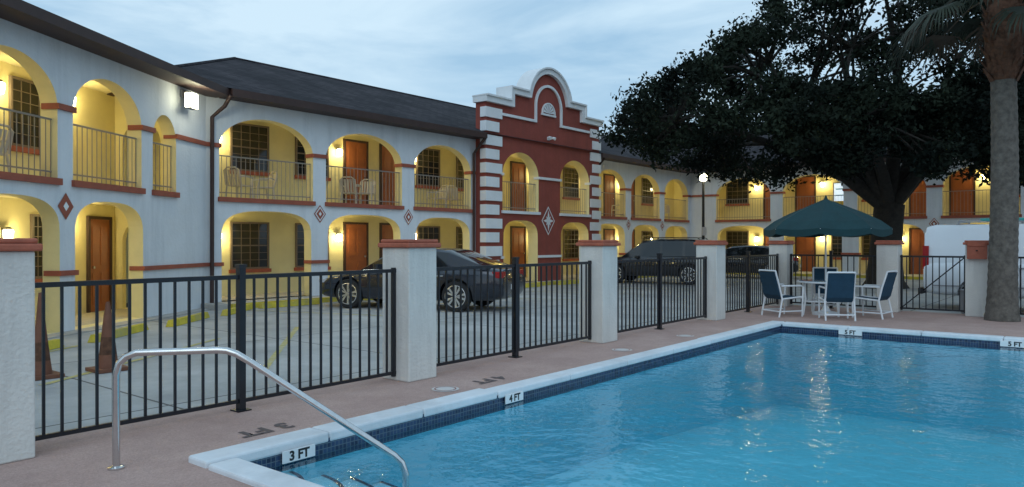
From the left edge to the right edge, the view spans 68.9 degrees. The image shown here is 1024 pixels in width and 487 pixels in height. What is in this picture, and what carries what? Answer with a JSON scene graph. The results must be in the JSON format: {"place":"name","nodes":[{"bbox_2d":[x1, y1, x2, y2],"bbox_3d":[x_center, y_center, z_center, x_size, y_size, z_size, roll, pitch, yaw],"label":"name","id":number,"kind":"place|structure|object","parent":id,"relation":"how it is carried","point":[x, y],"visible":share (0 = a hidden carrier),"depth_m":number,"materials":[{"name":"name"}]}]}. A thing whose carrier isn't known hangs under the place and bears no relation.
{"place":"outdoors","nodes":[
{"label":"outdoors","id":0,"kind":"place"},
{"bbox_2d":[0,18,205,333],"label":"wing arcade wall","id":1,"kind":"structure","parent":0,"point":[163,230],"depth_m":15.30,"materials":[{"name":"white paint"}]},
{"bbox_2d":[0,107,171,191],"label":"wing balcony railing","id":2,"kind":"object","parent":1,"relation":"attached to","point":[77,125],"visible":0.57,"depth_m":13.89,"materials":[{"name":"metal"}]},
{"bbox_2d":[0,103,206,275],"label":"wing trim","id":3,"kind":"structure","parent":1,"relation":"attached to","point":[65,206],"depth_m":13.64,"materials":[{"name":"red paint"}]},
{"bbox_2d":[35,307,209,338],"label":"wing walkway","id":4,"kind":"structure","parent":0,"point":[88,318],"depth_m":15.15,"materials":[{"name":"concrete"}]},
{"bbox_2d":[115,97,162,308],"bbox_3d":[-8.547,-0.963,17.533,1.590,4.995,0.140,0,0,6],"label":"walkway partition","id":5,"kind":"object","parent":4,"relation":"on","point":[121,228],"visible":0.12,"depth_m":17.53,"materials":[{"name":"paint"}]},
{"bbox_2d":[206,96,690,302],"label":"wing arcade wall","id":6,"kind":"structure","parent":0,"point":[316,133],"depth_m":21.36,"materials":[{"name":"paint"}]},
{"bbox_2d":[207,142,690,265],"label":"wing trim","id":7,"kind":"structure","parent":6,"relation":"attached to","point":[319,213],"depth_m":21.39,"materials":[{"name":"red paint"}]},
{"bbox_2d":[219,155,685,219],"bbox_3d":[1.031,-1.687,28.303,0.450,1.045,25.950,0,0,39],"label":"wing balcony railing","id":8,"kind":"object","parent":6,"relation":"attached to","point":[423,203],"visible":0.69,"depth_m":23.52,"materials":[{"name":"metal"}]},
{"bbox_2d":[0,305,1023,486],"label":"pool deck","id":9,"kind":"structure","parent":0,"point":[157,452],"depth_m":7.19,"materials":[{"name":"concrete"}]},
{"bbox_2d":[0,238,42,464],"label":"stucco pillar","id":10,"kind":"structure","parent":9,"relation":"on","point":[17,349],"depth_m":5.42,"materials":[{"name":"paint"}]},
{"bbox_2d":[35,264,395,440],"bbox_3d":[-2.520,0.889,7.120,0.140,1.385,3.760,0,0,39],"label":"metal fence","id":11,"kind":"object","parent":9,"relation":"on","point":[241,399],"visible":0.94,"depth_m":6.93,"materials":[{"name":"black metal"}]},
{"bbox_2d":[107,347,408,486],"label":"pool handrail","id":12,"kind":"object","parent":9,"relation":"on","point":[298,393],"visible":1,"depth_m":5.32,"materials":[{"name":"silver metal"}]},
{"bbox_2d":[378,239,440,381],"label":"stucco pillar","id":13,"kind":"structure","parent":9,"relation":"on","point":[412,262],"depth_m":8.58,"materials":[{"name":"paint"}]},
{"bbox_2d":[436,257,591,366],"bbox_3d":[0.093,0.880,10.377,0.140,1.385,3.690,0,0,39],"label":"metal fence","id":14,"kind":"object","parent":9,"relation":"on","point":[515,265],"visible":0.94,"depth_m":10.28,"materials":[{"name":"black metal"}]},
{"bbox_2d":[576,240,620,343],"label":"stucco pillar","id":15,"kind":"structure","parent":9,"relation":"on","point":[601,255],"depth_m":11.80,"materials":[{"name":"paint"}]},
{"bbox_2d":[189,321,1023,486],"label":"swimming pool","id":16,"kind":"structure","parent":9,"relation":"in","point":[670,437],"depth_m":9.83,"materials":[{"name":"blue liquid"}]},
{"bbox_2d":[617,253,706,332],"bbox_3d":[2.743,0.872,13.680,0.140,1.385,3.880,0,0,39],"label":"metal fence","id":17,"kind":"object","parent":9,"relation":"on","point":[659,323],"visible":0.91,"depth_m":13.58,"materials":[{"name":"black metal"}]},
{"bbox_2d":[694,240,727,320],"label":"stucco pillar","id":18,"kind":"structure","parent":9,"relation":"on","point":[713,251],"depth_m":15.16,"materials":[{"name":"paint"}]},
{"bbox_2d":[725,251,778,312],"bbox_3d":[5.412,0.863,17.007,0.140,1.385,3.750,0,0,39],"label":"metal fence","id":19,"kind":"object","parent":9,"relation":"on","point":[747,268],"visible":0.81,"depth_m":16.91,"materials":[{"name":"black metal"}]},
{"bbox_2d":[767,241,794,306],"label":"stucco pillar","id":20,"kind":"structure","parent":9,"relation":"on","point":[783,250],"depth_m":18.43,"materials":[{"name":"paint"}]},
{"bbox_2d":[759,269,803,317],"bbox_3d":[5.787,1.060,16.073,0.743,1.003,0.598,0,0,-20],"label":"patio chair","id":21,"kind":"object","parent":9,"relation":"on","point":[771,287],"visible":1,"depth_m":15.91,"materials":[{"name":"white plastic"}]},
{"bbox_2d":[796,279,846,316],"bbox_3d":[6.855,1.186,16.298,1.200,0.751,1.200,0,0,39],"label":"patio table","id":22,"kind":"object","parent":9,"relation":"on","point":[815,281],"visible":0.51,"depth_m":16.23,"materials":[{"name":"white plastic"}]},
{"bbox_2d":[811,267,839,312],"bbox_3d":[7.234,1.057,17.216,0.598,1.003,0.743,0,0,22],"label":"patio chair","id":23,"kind":"object","parent":9,"relation":"on","point":[818,272],"visible":0.42,"depth_m":17.48,"materials":[{"name":"blue fabric"}]},
{"bbox_2d":[764,195,892,315],"bbox_3d":[6.855,0.251,16.296,2.410,2.608,2.410,0,0,-40],"label":"patio umbrella","id":24,"kind":"object","parent":9,"relation":"on","point":[825,217],"visible":0.96,"depth_m":15.59,"materials":[{"name":"green fabric"}]},
{"bbox_2d":[790,250,876,307],"bbox_3d":[7.689,0.861,17.872,2.020,1.385,0.140,0,0,39],"label":"metal fence","id":25,"kind":"object","parent":9,"relation":"on","point":[830,255],"visible":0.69,"depth_m":17.87,"materials":[{"name":"black metal"}]},
{"bbox_2d":[818,271,855,320],"bbox_3d":[6.662,1.062,15.276,0.598,1.003,0.743,0,0,11],"label":"patio chair","id":26,"kind":"object","parent":9,"relation":"on","point":[840,287],"visible":1,"depth_m":15.00,"materials":[{"name":"blue plastic"}]},
{"bbox_2d":[851,270,897,319],"bbox_3d":[7.626,1.061,15.696,0.598,1.003,0.744,0,0,-44],"label":"patio chair","id":27,"kind":"object","parent":9,"relation":"on","point":[886,286],"visible":0.89,"depth_m":15.53,"materials":[{"name":"white plastic"}]},
{"bbox_2d":[874,240,904,312],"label":"stucco pillar","id":28,"kind":"structure","parent":9,"relation":"on","point":[889,252],"depth_m":16.91,"materials":[{"name":"paint"}]},
{"bbox_2d":[881,0,1023,321],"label":"palm tree","id":29,"kind":"object","parent":9,"relation":"on","point":[998,37],"visible":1,"depth_m":14.91,"materials":[{"name":"brown plant"}]},
{"bbox_2d":[963,240,988,316],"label":"stucco pillar","id":30,"kind":"structure","parent":9,"relation":"on","point":[976,272],"depth_m":15.85,"materials":[{"name":"paint"}]},
{"bbox_2d":[900,255,964,312],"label":"metal gate","id":31,"kind":"structure","parent":30,"relation":"attached to","point":[902,307],"depth_m":16.56,"materials":[{"name":"black metal"}]},
{"bbox_2d":[967,242,986,258],"bbox_3d":[9.833,0.144,15.772,0.360,0.370,0.129,0,0,39],"label":"wall mounted box","id":32,"kind":"object","parent":30,"relation":"attached to","point":[976,250],"visible":1,"depth_m":15.74,"materials":[{"name":"metal"}]},
{"bbox_2d":[1019,257,1023,314],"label":"metal fence","id":33,"kind":"object","parent":9,"relation":"on","point":[1020,258],"visible":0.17,"depth_m":15.53,"materials":[{"name":"black metal"}]},
{"bbox_2d":[23,0,1023,135],"label":"sky","id":34,"kind":"structure","parent":0,"point":[453,51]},
{"bbox_2d":[35,274,1023,435],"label":"parking lot pavement","id":35,"kind":"structure","parent":0,"point":[52,394],"depth_m":11.75,"materials":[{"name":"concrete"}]},
{"bbox_2d":[35,292,64,380],"bbox_3d":[-5.553,1.077,8.787,0.380,1.000,0.380,0,0,39],"label":"traffic cone","id":36,"kind":"object","parent":35,"relation":"on","point":[50,373],"visible":0.66,"depth_m":8.73,"materials":[{"name":"orange plastic"}]},
{"bbox_2d":[48,339,64,349],"bbox_3d":[-6.879,1.513,10.486,0.160,0.120,1.750,0,0,-1],"label":"parking wheel stop","id":37,"kind":"object","parent":35,"relation":"on","point":[54,343],"visible":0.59,"depth_m":11.14,"materials":[{"name":"yellow paint"}]},
{"bbox_2d":[85,302,127,373],"bbox_3d":[-5.027,1.151,9.277,0.380,0.850,0.380,0,0,39],"label":"traffic cone","id":38,"kind":"object","parent":35,"relation":"on","point":[105,357],"visible":0.71,"depth_m":9.21,"materials":[{"name":"orange plastic"}]},
{"bbox_2d":[87,323,148,342],"bbox_3d":[-6.657,1.507,12.675,0.160,0.120,1.750,0,0,-1],"label":"parking wheel stop","id":39,"kind":"object","parent":35,"relation":"on","point":[123,331],"visible":0.67,"depth_m":12.69,"materials":[{"name":"yellow paint"}]},
{"bbox_2d":[166,312,209,326],"bbox_3d":[-6.436,1.501,14.864,0.160,0.120,1.750,0,0,-1],"label":"parking wheel stop","id":40,"kind":"object","parent":35,"relation":"on","point":[183,320],"visible":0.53,"depth_m":14.55,"materials":[{"name":"yellow paint"}]},
{"bbox_2d":[220,304,252,315],"bbox_3d":[-6.224,1.496,16.953,0.160,0.120,1.750,0,0,-1],"label":"parking wheel stop","id":41,"kind":"object","parent":35,"relation":"on","point":[233,310],"visible":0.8,"depth_m":16.49,"materials":[{"name":"yellow paint"}]},
{"bbox_2d":[258,299,319,308],"bbox_3d":[-5.479,1.492,18.503,0.160,0.120,1.750,0,0,39],"label":"parking wheel stop","id":42,"kind":"object","parent":35,"relation":"on","point":[284,303],"visible":0.87,"depth_m":18.41,"materials":[{"name":"yellow paint"}]},
{"bbox_2d":[39,275,759,384],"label":"parking lines","id":43,"kind":"object","parent":35,"relation":"on","point":[272,358],"visible":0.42,"depth_m":11.37,"materials":[{"name":"yellow paint"}]},
{"bbox_2d":[319,248,522,311],"bbox_3d":[-2.237,0.826,18.219,4.883,1.452,2.160,0,0,19],"label":"parked sedan","id":44,"kind":"object","parent":35,"relation":"on","point":[450,257],"visible":0.51,"depth_m":17.21,"materials":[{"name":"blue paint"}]},
{"bbox_2d":[205,274,656,310],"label":"wing walkway kerb","id":45,"kind":"structure","parent":35,"relation":"on","point":[223,305],"depth_m":19.73,"materials":[{"name":"paint"}]},
{"bbox_2d":[525,283,539,287],"bbox_3d":[0.403,1.472,25.834,0.160,0.120,1.750,0,0,39],"label":"parking wheel stop","id":46,"kind":"object","parent":35,"relation":"on","point":[532,285],"visible":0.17,"depth_m":26.13,"materials":[{"name":"yellow paint"}]},
{"bbox_2d":[558,280,578,284],"bbox_3d":[2.218,1.466,28.096,0.160,0.120,1.750,0,0,39],"label":"parking wheel stop","id":47,"kind":"object","parent":35,"relation":"on","point":[569,282],"visible":0.4,"depth_m":27.86,"materials":[{"name":"yellow paint"}]},
{"bbox_2d":[617,237,725,284],"bbox_3d":[5.725,0.641,28.970,4.767,1.766,2.240,0,0,27],"label":"parked suv","id":48,"kind":"object","parent":35,"relation":"on","point":[672,248],"visible":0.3,"depth_m":28.04,"materials":[{"name":"black paint"}]},
{"bbox_2d":[700,172,706,238],"bbox_3d":[7.950,-0.741,30.999,0.351,4.520,0.360,0,0,39],"label":"street lamp","id":49,"kind":"object","parent":35,"relation":"on","point":[702,177],"visible":0.41,"depth_m":30.96,"materials":[{"name":"black metal"}]},
{"bbox_2d":[702,227,705,235],"bbox_3d":[7.954,-0.506,30.836,0.030,0.350,0.350,0,0,39],"label":"parking sign","id":50,"kind":"object","parent":49,"relation":"attached to","point":[704,231],"visible":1,"depth_m":30.81,"materials":[{"name":"grey metal"}]},
{"bbox_2d":[725,245,800,272],"bbox_3d":[10.280,0.787,33.279,4.883,1.452,2.160,0,0,27],"label":"parked sedan","id":51,"kind":"object","parent":35,"relation":"on","point":[741,250],"visible":0.19,"depth_m":32.40,"materials":[{"name":"black paint"}]},
{"bbox_2d":[592,0,1023,288],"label":"oak tree","id":52,"kind":"object","parent":35,"relation":"on","point":[847,129],"visible":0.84,"depth_m":22.64,"materials":[{"name":"green plant"}]},
{"bbox_2d":[726,271,922,279],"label":"wing walkway kerb","id":53,"kind":"structure","parent":35,"relation":"on","point":[916,276],"depth_m":33.56,"materials":[{"name":"concrete"}]},
{"bbox_2d":[674,166,1019,273],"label":"wing room block","id":54,"kind":"structure","parent":35,"relation":"on","point":[754,231],"depth_m":36.61,"materials":[{"name":"yellow paint"}]},
{"bbox_2d":[175,57,937,167],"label":"shingle roof","id":55,"kind":"structure","parent":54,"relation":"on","point":[246,75],"depth_m":23.82,"materials":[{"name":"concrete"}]},
{"bbox_2d":[833,182,842,204],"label":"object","id":56,"kind":"object","parent":54,"relation":"attached to","point":[837,188],"visible":0.2,"depth_m":35.88,"materials":[{"name":"white plastic"}]},
{"bbox_2d":[725,168,1019,273],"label":"wing doors and windows","id":57,"kind":"structure","parent":54,"relation":"attached to","point":[805,245],"depth_m":36.06,"materials":[{"name":"brown wood"}]},
{"bbox_2d":[918,218,1023,298],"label":"parked van","id":58,"kind":"object","parent":35,"relation":"on","point":[945,239],"visible":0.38,"depth_m":17.38,"materials":[{"name":"white paint"}]},
{"bbox_2d":[476,75,598,281],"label":"tower wall","id":59,"kind":"structure","parent":0,"point":[546,159],"depth_m":27.87,"materials":[{"name":"red paint"}]},
{"bbox_2d":[472,67,603,260],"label":"tower white trim","id":60,"kind":"structure","parent":59,"relation":"attached to","point":[523,87],"depth_m":26.43,"materials":[{"name":"white paint"}]},
{"bbox_2d":[542,207,554,234],"bbox_3d":[1.372,-0.854,28.128,0.010,1.092,0.840,0,0,39],"label":"tower star emblem","id":61,"kind":"object","parent":59,"relation":"attached to","point":[548,221],"visible":1,"depth_m":28.12,"materials":[{"name":"white paint"}]},
{"bbox_2d":[748,116,772,135],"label":"distant trees","id":62,"kind":"object","parent":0,"point":[758,125],"visible":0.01,"depth_m":48.59,"materials":[{"name":"green plant"}]},
{"bbox_2d":[691,158,1023,275],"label":"wing arcade wall","id":63,"kind":"structure","parent":0,"point":[934,204],"depth_m":35.81,"materials":[{"name":"white paint"}]},
{"bbox_2d":[691,185,1021,254],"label":"wing trim","id":64,"kind":"structure","parent":63,"relation":"attached to","point":[934,221],"depth_m":32.27,"materials":[{"name":"red paint"}]},
{"bbox_2d":[717,188,1020,219],"bbox_3d":[20.653,-1.690,29.733,26.200,1.045,0.030,0,0,39],"label":"wing balcony railing","id":65,"kind":"object","parent":63,"relation":"attached to","point":[906,213],"visible":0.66,"depth_m":33.73,"materials":[{"name":"metal"}]},
{"bbox_2d":[958,289,964,313],"bbox_3d":[10.167,1.292,16.590,0.410,0.530,0.410,0,0,39],"label":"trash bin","id":66,"kind":"object","parent":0,"point":[961,299],"visible":0.29,"depth_m":16.56,"materials":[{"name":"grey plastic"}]},
{"label":"ground","id":67,"kind":"structure","parent":0,"visible":0},
{"bbox_2d":[0,51,114,319],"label":"wing room block","id":68,"kind":"structure","parent":67,"relation":"on","point":[95,104],"depth_m":16.40,"materials":[{"name":"yellow paint"}]},
{"bbox_2d":[0,80,5,93],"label":"wall lamp","id":69,"kind":"object","parent":68,"relation":"attached to","point":[2,86],"visible":1,"depth_m":13.94,"materials":[{"name":"white glass"}]},
{"bbox_2d":[0,124,13,171],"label":"plastic chair","id":70,"kind":"object","parent":68,"relation":"in","point":[7,141],"visible":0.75,"depth_m":12.62,"materials":[{"name":"beige plastic"}]},
{"bbox_2d":[0,227,13,237],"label":"wall lamp","id":71,"kind":"object","parent":68,"relation":"attached to","point":[6,232],"visible":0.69,"depth_m":14.13,"materials":[{"name":"white glass"}]},
{"bbox_2d":[8,75,111,312],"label":"wing doors and windows","id":72,"kind":"structure","parent":68,"relation":"in","point":[23,95],"depth_m":15.10,"materials":[{"name":"brown wood"}]},
{"bbox_2d":[180,89,197,109],"bbox_3d":[-7.328,-3.264,16.874,0.313,0.440,0.315,0,0,6],"label":"flood lamp","id":73,"kind":"object","parent":68,"relation":"attached to","point":[191,100],"visible":1,"depth_m":16.80,"materials":[{"name":"white glass"}]},
{"bbox_2d":[0,0,885,173],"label":"eave fascia gutter","id":74,"kind":"object","parent":68,"relation":"on","point":[25,14],"visible":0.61,"depth_m":15.95,"materials":[{"name":"brown metal"}]},
{"bbox_2d":[126,121,673,302],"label":"wing room block","id":75,"kind":"structure","parent":67,"relation":"on","point":[281,225],"depth_m":23.20,"materials":[{"name":"yellow paint"}]},
{"bbox_2d":[223,166,253,197],"bbox_3d":[-7.235,-1.560,19.712,0.586,0.902,0.629,0,0,17],"label":"plastic chair","id":76,"kind":"object","parent":75,"relation":"in","point":[239,176],"visible":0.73,"depth_m":19.51,"materials":[{"name":"beige plastic"}]},
{"bbox_2d":[249,171,277,198],"bbox_3d":[-6.835,-1.562,20.547,0.628,0.902,0.587,0,0,-41],"label":"plastic chair","id":77,"kind":"object","parent":75,"relation":"in","point":[270,181],"visible":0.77,"depth_m":20.53,"materials":[{"name":"beige plastic"}]},
{"bbox_2d":[336,233,341,240],"bbox_3d":[-5.396,-0.206,23.303,0.214,0.270,0.190,0,0,39],"label":"wall lamp","id":78,"kind":"object","parent":75,"relation":"attached to","point":[338,236],"visible":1,"depth_m":23.23,"materials":[{"name":"white glass"}]},
{"bbox_2d":[336,148,341,155],"bbox_3d":[-5.396,-2.856,23.296,0.214,0.270,0.190,0,0,39],"label":"wall lamp","id":79,"kind":"object","parent":75,"relation":"attached to","point":[338,151],"visible":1,"depth_m":23.23,"materials":[{"name":"white glass"}]},
{"bbox_2d":[339,176,360,203],"bbox_3d":[-4.925,-1.569,22.737,0.584,0.904,0.628,0,0,6],"label":"plastic chair","id":80,"kind":"object","parent":75,"relation":"on","point":[353,180],"visible":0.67,"depth_m":22.52,"materials":[{"name":"beige plastic"}]},
{"bbox_2d":[356,179,374,203],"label":"plastic chair","id":81,"kind":"object","parent":75,"relation":"on","point":[371,190],"visible":0.58,"depth_m":23.23,"materials":[{"name":"beige plastic"}]},
{"bbox_2d":[210,94,605,302],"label":"downspouts","id":82,"kind":"object","parent":75,"relation":"attached to","point":[223,106],"visible":0.66,"depth_m":17.94,"materials":[{"name":"metal"}]},
{"bbox_2d":[427,185,448,206],"bbox_3d":[-2.564,-1.576,25.710,0.628,0.902,0.587,0,0,-41],"label":"plastic chair","id":83,"kind":"object","parent":75,"relation":"in","point":[442,190],"visible":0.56,"depth_m":25.74,"materials":[{"name":"beige plastic"}]},
{"bbox_2d":[229,123,653,276],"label":"wing doors and windows","id":84,"kind":"structure","parent":75,"relation":"in","point":[249,244],"depth_m":24.11,"materials":[{"name":"brown wood"}]},
{"bbox_2d":[444,185,463,208],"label":"plastic chair","id":85,"kind":"object","parent":75,"relation":"in","point":[455,194],"visible":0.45,"depth_m":26.12,"materials":[{"name":"beige plastic"}]},
{"bbox_2d":[664,204,667,212],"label":"plastic chair","id":86,"kind":"object","parent":75,"relation":"in","point":[666,209],"visible":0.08,"depth_m":38.81,"materials":[{"name":"beige plastic"}]}
]}

